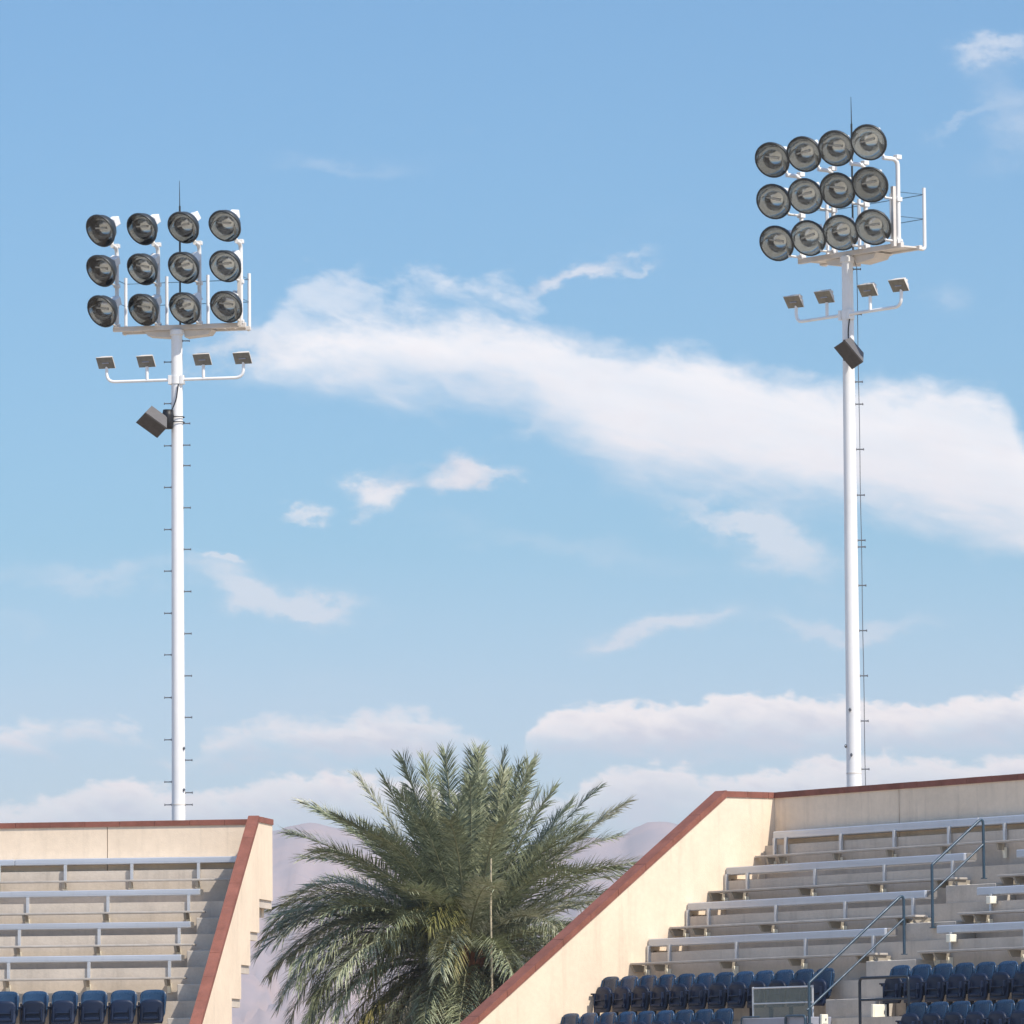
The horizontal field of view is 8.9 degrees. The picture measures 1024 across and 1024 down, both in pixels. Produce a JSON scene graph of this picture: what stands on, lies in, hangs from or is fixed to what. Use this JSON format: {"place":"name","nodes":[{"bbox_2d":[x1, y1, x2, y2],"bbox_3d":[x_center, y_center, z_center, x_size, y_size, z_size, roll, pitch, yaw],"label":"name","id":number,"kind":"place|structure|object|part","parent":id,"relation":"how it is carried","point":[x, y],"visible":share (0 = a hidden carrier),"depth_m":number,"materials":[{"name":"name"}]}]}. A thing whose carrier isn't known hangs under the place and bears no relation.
{"place":"outdoors","nodes":[
{"label":"outdoors","id":0,"kind":"place"},
{"bbox_2d":[232,822,677,1023],"bbox_3d":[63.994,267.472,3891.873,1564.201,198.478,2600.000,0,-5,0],"label":"hills","id":1,"kind":"structure","parent":0,"point":[257,1002],"depth_m":3972.89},
{"bbox_2d":[0,0,1023,852],"label":"sky","id":2,"kind":"structure","parent":0,"point":[531,439],"materials":[{"name":"blue"}]},
{"label":"ground","id":3,"kind":"structure","parent":0,"visible":0},
{"bbox_2d":[0,816,273,1023],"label":"grandstand","id":4,"kind":"object","parent":3,"relation":"on","point":[213,966],"visible":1,"depth_m":111.78,"materials":[{"name":"concrete"}]},
{"bbox_2d":[0,991,19,1023],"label":"stadium seat","id":5,"kind":"object","parent":4,"relation":"on","point":[9,1004],"visible":1,"depth_m":109.29,"materials":[{"name":"blue plastic"}]},
{"bbox_2d":[17,991,48,1023],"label":"stadium seat","id":6,"kind":"object","parent":4,"relation":"on","point":[33,1008],"visible":1,"depth_m":109.23,"materials":[{"name":"blue plastic"}]},
{"bbox_2d":[47,991,77,1023],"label":"stadium seat","id":7,"kind":"object","parent":4,"relation":"on","point":[63,1009],"visible":1,"depth_m":109.14,"materials":[{"name":"blue plastic"}]},
{"bbox_2d":[76,990,107,1023],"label":"stadium seat","id":8,"kind":"object","parent":4,"relation":"on","point":[92,1008],"visible":1,"depth_m":109.06,"materials":[{"name":"blue plastic"}]},
{"bbox_2d":[0,955,186,992],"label":"bench","id":9,"kind":"object","parent":4,"relation":"attached to","point":[89,960],"visible":1,"depth_m":110.17,"materials":[{"name":"metal"}]},
{"bbox_2d":[0,921,196,956],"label":"bench","id":10,"kind":"object","parent":4,"relation":"attached to","point":[97,926],"visible":1,"depth_m":110.99,"materials":[{"name":"metal"}]},
{"bbox_2d":[0,889,205,923],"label":"bench","id":11,"kind":"object","parent":4,"relation":"attached to","point":[108,894],"visible":1,"depth_m":111.80,"materials":[{"name":"metal"}]},
{"bbox_2d":[0,856,236,891],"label":"bench","id":12,"kind":"object","parent":4,"relation":"attached to","point":[131,862],"visible":1,"depth_m":112.62,"materials":[{"name":"metal"}]},
{"bbox_2d":[106,990,136,1023],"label":"stadium seat","id":13,"kind":"object","parent":4,"relation":"on","point":[121,1006],"visible":1,"depth_m":108.98,"materials":[{"name":"blue plastic"}]},
{"bbox_2d":[136,990,166,1023],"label":"stadium seat","id":14,"kind":"object","parent":4,"relation":"on","point":[151,1007],"visible":1,"depth_m":108.90,"materials":[{"name":"blue plastic"}]},
{"bbox_2d":[86,181,251,819],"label":"floodlight mast","id":15,"kind":"object","parent":3,"relation":"on","point":[185,308],"visible":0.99,"depth_m":116.11,"materials":[{"name":"white metal"}]},
{"bbox_2d":[136,384,184,437],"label":"loudspeaker","id":16,"kind":"object","parent":15,"relation":"attached to","point":[155,422],"visible":1,"depth_m":115.89,"materials":[{"name":"grey metal"}]},
{"bbox_2d":[250,740,642,1023],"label":"palm tree","id":17,"kind":"object","parent":3,"relation":"on","point":[460,887],"visible":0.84,"depth_m":122.84,"materials":[{"name":"green plant"}]},
{"bbox_2d":[460,773,1023,1023],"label":"grandstand","id":18,"kind":"object","parent":3,"relation":"on","point":[623,919],"visible":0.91,"depth_m":102.55,"materials":[{"name":"concrete"}]},
{"bbox_2d":[560,1013,579,1023],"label":"stadium seat","id":19,"kind":"object","parent":18,"relation":"on","point":[571,1018],"visible":1,"depth_m":102.33,"materials":[{"name":"blue plastic"}]},
{"bbox_2d":[578,1013,597,1023],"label":"stadium seat","id":20,"kind":"object","parent":18,"relation":"on","point":[588,1018],"visible":1,"depth_m":101.91,"materials":[{"name":"blue plastic"}]},
{"bbox_2d":[591,976,619,1018],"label":"stadium seat","id":21,"kind":"object","parent":18,"relation":"on","point":[602,997],"visible":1,"depth_m":102.67,"materials":[{"name":"blue plastic"}]},
{"bbox_2d":[595,1012,616,1023],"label":"stadium seat","id":22,"kind":"object","parent":18,"relation":"on","point":[608,1018],"visible":1,"depth_m":101.49,"materials":[{"name":"blue plastic"}]},
{"bbox_2d":[609,976,638,1016],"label":"stadium seat","id":23,"kind":"object","parent":18,"relation":"on","point":[621,998],"visible":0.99,"depth_m":102.26,"materials":[{"name":"blue plastic"}]},
{"bbox_2d":[614,1011,635,1023],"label":"stadium seat","id":24,"kind":"object","parent":18,"relation":"on","point":[627,1017],"visible":1,"depth_m":101.07,"materials":[{"name":"blue plastic"}]},
{"bbox_2d":[628,975,657,1016],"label":"stadium seat","id":25,"kind":"object","parent":18,"relation":"on","point":[640,997],"visible":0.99,"depth_m":101.85,"materials":[{"name":"blue plastic"}]},
{"bbox_2d":[632,1011,654,1023],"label":"stadium seat","id":26,"kind":"object","parent":18,"relation":"on","point":[645,1017],"visible":1,"depth_m":100.66,"materials":[{"name":"blue plastic"}]},
{"bbox_2d":[647,974,676,1016],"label":"stadium seat","id":27,"kind":"object","parent":18,"relation":"on","point":[659,997],"visible":0.98,"depth_m":101.44,"materials":[{"name":"blue plastic"}]},
{"bbox_2d":[651,1010,674,1023],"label":"stadium seat","id":28,"kind":"object","parent":18,"relation":"on","point":[665,1017],"visible":1,"depth_m":100.23,"materials":[{"name":"blue plastic"}]},
{"bbox_2d":[666,973,695,1013],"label":"stadium seat","id":29,"kind":"object","parent":18,"relation":"on","point":[678,996],"visible":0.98,"depth_m":101.03,"materials":[{"name":"blue plastic"}]},
{"bbox_2d":[670,1010,693,1023],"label":"stadium seat","id":30,"kind":"object","parent":18,"relation":"on","point":[684,1016],"visible":1,"depth_m":99.81,"materials":[{"name":"blue plastic"}]},
{"bbox_2d":[685,973,714,1015],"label":"stadium seat","id":31,"kind":"object","parent":18,"relation":"on","point":[697,996],"visible":0.94,"depth_m":100.62,"materials":[{"name":"blue plastic"}]},
{"bbox_2d":[690,1009,713,1023],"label":"stadium seat","id":32,"kind":"object","parent":18,"relation":"on","point":[703,1016],"visible":1,"depth_m":99.41,"materials":[{"name":"blue plastic"}]},
{"bbox_2d":[704,972,734,1011],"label":"stadium seat","id":33,"kind":"object","parent":18,"relation":"on","point":[717,995],"visible":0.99,"depth_m":100.21,"materials":[{"name":"blue plastic"}]},
{"bbox_2d":[709,1008,733,1023],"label":"stadium seat","id":34,"kind":"object","parent":18,"relation":"on","point":[724,1016],"visible":1,"depth_m":98.97,"materials":[{"name":"blue plastic"}]},
{"bbox_2d":[724,971,754,1020],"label":"stadium seat","id":35,"kind":"object","parent":18,"relation":"on","point":[736,994],"visible":0.98,"depth_m":99.80,"materials":[{"name":"blue plastic"}]},
{"bbox_2d":[744,970,773,1015],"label":"stadium seat","id":36,"kind":"object","parent":18,"relation":"on","point":[764,978],"visible":0.8,"depth_m":99.41,"materials":[{"name":"blue plastic"}]},
{"bbox_2d":[630,928,897,975],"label":"bench","id":37,"kind":"object","parent":18,"relation":"attached to","point":[736,940],"visible":0.94,"depth_m":101.02,"materials":[{"name":"metal"}]},
{"bbox_2d":[765,970,793,1017],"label":"stadium seat","id":38,"kind":"object","parent":18,"relation":"on","point":[782,978],"visible":0.84,"depth_m":99.00,"materials":[{"name":"blue plastic"}]},
{"bbox_2d":[752,985,813,1017],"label":"railing","id":39,"kind":"object","parent":18,"relation":"attached to","point":[812,1001],"visible":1,"depth_m":97.72,"materials":[{"name":"grey metal"}]},
{"bbox_2d":[740,1014,830,1023],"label":"press table","id":40,"kind":"object","parent":18,"relation":"on","point":[796,1019],"visible":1,"depth_m":97.25,"materials":[{"name":"grey laminate"}]},
{"bbox_2d":[785,969,814,1014],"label":"stadium seat","id":41,"kind":"object","parent":18,"relation":"on","point":[803,977],"visible":0.83,"depth_m":98.58,"materials":[{"name":"blue plastic"}]},
{"bbox_2d":[669,890,936,936],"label":"bench","id":42,"kind":"object","parent":18,"relation":"attached to","point":[845,900],"visible":0.89,"depth_m":101.53,"materials":[{"name":"metal"}]},
{"bbox_2d":[806,968,834,1016],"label":"stadium seat","id":43,"kind":"object","parent":18,"relation":"on","point":[822,982],"visible":0.59,"depth_m":98.11,"materials":[{"name":"blue plastic"}]},
{"bbox_2d":[820,1014,827,1023],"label":"cabinet","id":44,"kind":"object","parent":18,"relation":"on","point":[823,1018],"visible":1,"depth_m":96.96,"materials":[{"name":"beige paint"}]},
{"bbox_2d":[708,853,976,900],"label":"bench","id":45,"kind":"object","parent":18,"relation":"attached to","point":[815,867],"visible":0.93,"depth_m":101.98,"materials":[{"name":"metal"}]},
{"bbox_2d":[806,895,907,1023],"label":"handrail","id":46,"kind":"object","parent":18,"relation":"on","point":[810,1005],"visible":1,"depth_m":97.42,"materials":[{"name":"grey metal"}]},
{"bbox_2d":[871,1004,886,1016],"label":"cabinet","id":47,"kind":"object","parent":18,"relation":"on","point":[878,1010],"visible":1,"depth_m":96.56,"materials":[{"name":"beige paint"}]},
{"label":"door","id":48,"kind":"part","parent":47,"relation":"part of","materials":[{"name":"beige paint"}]},
{"bbox_2d":[858,975,909,1023],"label":"guard rail","id":49,"kind":"object","parent":18,"relation":"on","point":[907,998],"visible":1,"depth_m":95.94,"materials":[{"name":"metal"}]},
{"bbox_2d":[755,815,1023,864],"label":"bench","id":50,"kind":"object","parent":18,"relation":"attached to","point":[895,828],"visible":0.89,"depth_m":102.23,"materials":[{"name":"metal"}]},
{"bbox_2d":[879,965,910,1016],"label":"stadium seat","id":51,"kind":"object","parent":18,"relation":"on","point":[893,988],"visible":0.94,"depth_m":96.67,"materials":[{"name":"blue plastic"}]},
{"bbox_2d":[895,1002,927,1023],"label":"stadium seat","id":52,"kind":"object","parent":18,"relation":"on","point":[915,1012],"visible":1,"depth_m":95.13,"materials":[{"name":"blue plastic"}]},
{"bbox_2d":[899,964,931,1015],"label":"stadium seat","id":53,"kind":"object","parent":18,"relation":"on","point":[920,973],"visible":0.84,"depth_m":96.24,"materials":[{"name":"blue plastic"}]},
{"bbox_2d":[917,1001,949,1023],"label":"stadium seat","id":54,"kind":"object","parent":18,"relation":"on","point":[936,1012],"visible":1,"depth_m":94.72,"materials":[{"name":"blue plastic"}]},
{"bbox_2d":[921,963,952,1005],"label":"stadium seat","id":55,"kind":"object","parent":18,"relation":"on","point":[935,987],"visible":0.98,"depth_m":95.85,"materials":[{"name":"blue plastic"}]},
{"bbox_2d":[946,934,956,941],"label":"junction box","id":56,"kind":"object","parent":18,"relation":"attached to","point":[951,937],"visible":1,"depth_m":97.16,"materials":[{"name":"beige paint"}]},
{"bbox_2d":[938,1001,970,1023],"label":"stadium seat","id":57,"kind":"object","parent":18,"relation":"on","point":[957,1012],"visible":1,"depth_m":94.30,"materials":[{"name":"blue plastic"}]},
{"bbox_2d":[929,818,986,927],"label":"handrail","id":58,"kind":"object","parent":18,"relation":"on","point":[982,845],"visible":1,"depth_m":98.61,"materials":[{"name":"metal"}]},
{"bbox_2d":[943,962,974,1006],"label":"stadium seat","id":59,"kind":"object","parent":18,"relation":"on","point":[956,987],"visible":0.95,"depth_m":95.44,"materials":[{"name":"blue plastic"}]},
{"bbox_2d":[917,921,1023,965],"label":"bench","id":60,"kind":"object","parent":18,"relation":"attached to","point":[936,956],"visible":0.94,"depth_m":96.79,"materials":[{"name":"metal"}]},
{"bbox_2d":[960,1000,992,1023],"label":"stadium seat","id":61,"kind":"object","parent":18,"relation":"on","point":[979,1011],"visible":1,"depth_m":93.89,"materials":[{"name":"blue plastic"}]},
{"bbox_2d":[964,962,996,1006],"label":"stadium seat","id":62,"kind":"object","parent":18,"relation":"on","point":[978,986],"visible":0.97,"depth_m":95.03,"materials":[{"name":"blue plastic"}]},
{"bbox_2d":[957,885,1023,923],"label":"bench","id":63,"kind":"object","parent":18,"relation":"attached to","point":[976,917],"visible":0.9,"depth_m":97.68,"materials":[{"name":"metal"}]},
{"bbox_2d":[986,896,996,903],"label":"junction box","id":64,"kind":"object","parent":18,"relation":"attached to","point":[991,899],"visible":1,"depth_m":97.65,"materials":[{"name":"beige paint"}]},
{"bbox_2d":[982,999,1014,1023],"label":"stadium seat","id":65,"kind":"object","parent":18,"relation":"on","point":[1001,1011],"visible":1,"depth_m":93.48,"materials":[{"name":"blue plastic"}]},
{"bbox_2d":[986,961,1018,1006],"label":"stadium seat","id":66,"kind":"object","parent":18,"relation":"on","point":[1000,985],"visible":0.98,"depth_m":94.62,"materials":[{"name":"blue plastic"}]},
{"bbox_2d":[997,849,1023,884],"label":"bench","id":67,"kind":"object","parent":18,"relation":"attached to","point":[1017,879],"visible":0.89,"depth_m":98.34,"materials":[{"name":"metal"}]},
{"bbox_2d":[1004,999,1023,1023],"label":"stadium seat","id":68,"kind":"object","parent":18,"relation":"on","point":[1016,1016],"visible":1,"depth_m":93.10,"materials":[{"name":"blue plastic"}]},
{"bbox_2d":[1008,961,1023,1006],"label":"stadium seat","id":69,"kind":"object","parent":18,"relation":"on","point":[1017,981],"visible":0.97,"depth_m":94.25,"materials":[{"name":"blue plastic"}]},
{"bbox_2d":[755,109,926,786],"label":"floodlight mast","id":70,"kind":"object","parent":3,"relation":"on","point":[833,190],"visible":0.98,"depth_m":107.56,"materials":[{"name":"white metal"}]},
{"bbox_2d":[834,319,863,368],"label":"loudspeaker","id":71,"kind":"object","parent":70,"relation":"attached to","point":[849,351],"visible":1,"depth_m":107.07,"materials":[{"name":"grey metal"}]}
]}

